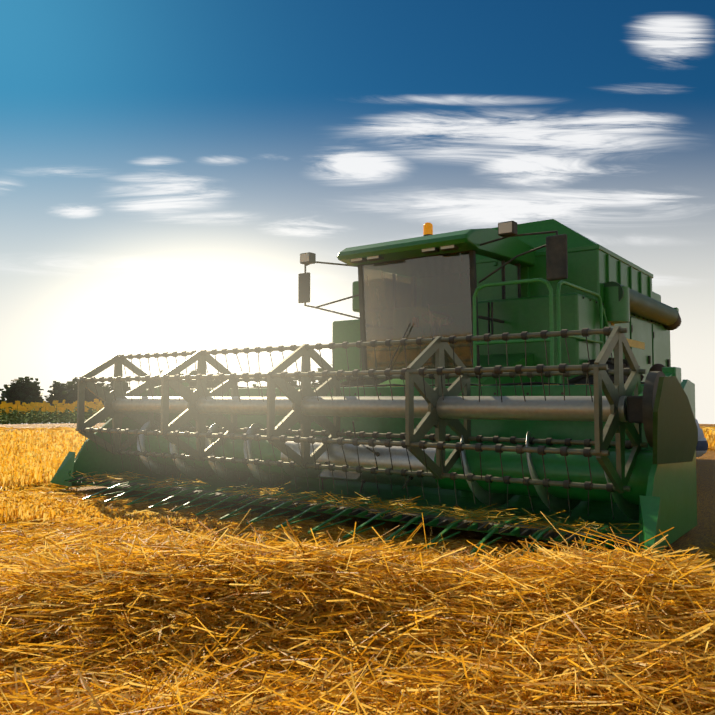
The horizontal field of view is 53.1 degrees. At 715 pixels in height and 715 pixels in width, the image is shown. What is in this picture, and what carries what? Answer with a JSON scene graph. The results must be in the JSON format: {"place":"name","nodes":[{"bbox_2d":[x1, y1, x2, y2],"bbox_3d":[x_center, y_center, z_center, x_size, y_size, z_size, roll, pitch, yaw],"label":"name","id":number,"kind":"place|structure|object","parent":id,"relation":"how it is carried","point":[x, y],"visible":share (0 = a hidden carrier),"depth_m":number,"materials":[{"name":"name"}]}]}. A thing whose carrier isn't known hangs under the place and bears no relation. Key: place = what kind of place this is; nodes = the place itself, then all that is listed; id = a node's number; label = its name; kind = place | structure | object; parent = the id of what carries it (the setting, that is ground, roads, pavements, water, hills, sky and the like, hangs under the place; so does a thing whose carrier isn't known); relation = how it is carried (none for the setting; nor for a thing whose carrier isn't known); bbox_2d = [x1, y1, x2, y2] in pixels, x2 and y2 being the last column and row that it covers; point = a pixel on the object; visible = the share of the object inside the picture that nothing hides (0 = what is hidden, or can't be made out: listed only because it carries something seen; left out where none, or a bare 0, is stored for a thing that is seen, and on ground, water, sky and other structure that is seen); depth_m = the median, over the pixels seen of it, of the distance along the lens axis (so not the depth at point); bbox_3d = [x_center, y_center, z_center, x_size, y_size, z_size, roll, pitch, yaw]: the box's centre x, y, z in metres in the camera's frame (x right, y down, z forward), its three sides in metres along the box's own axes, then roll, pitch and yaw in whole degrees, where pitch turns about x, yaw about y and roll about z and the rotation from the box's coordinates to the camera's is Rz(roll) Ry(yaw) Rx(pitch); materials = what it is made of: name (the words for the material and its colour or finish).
{"place":"outdoors","nodes":[
{"label":"outdoors","id":0,"kind":"place"},
{"bbox_2d":[0,364,331,405],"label":"treeline","id":1,"kind":"object","parent":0,"point":[20,387],"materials":[{"name":"green plant"}]},
{"bbox_2d":[0,427,714,714],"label":"straw","id":2,"kind":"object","parent":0,"point":[238,616],"depth_m":2.15,"materials":[{"name":"yellow plant"}]},
{"bbox_2d":[0,428,714,528],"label":"crop","id":3,"kind":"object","parent":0,"point":[15,468],"depth_m":8.08,"materials":[{"name":"plant"}]},
{"bbox_2d":[0,423,714,564],"bbox_3d":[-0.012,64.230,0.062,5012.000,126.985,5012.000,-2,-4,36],"label":"ground","id":4,"kind":"structure","parent":0,"point":[700,532],"depth_m":6.00,"materials":[{"name":"brown soil"}]},
{"bbox_2d":[0,398,110,423],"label":"sunflower plants","id":5,"kind":"object","parent":4,"relation":"on","point":[44,412],"depth_m":47.42,"materials":[{"name":"plant"}]},
{"bbox_2d":[50,219,697,557],"bbox_3d":[1.815,-0.147,9.466,6.264,3.435,9.661,-2,-4,36],"label":"combine harvester","id":6,"kind":"object","parent":4,"relation":"on","point":[500,379],"visible":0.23,"depth_m":6.59,"materials":[{"name":"metal"}]},
{"bbox_2d":[0,0,714,423],"label":"sky","id":7,"kind":"structure","parent":0,"point":[168,168],"materials":[{"name":"blue"}]}
]}

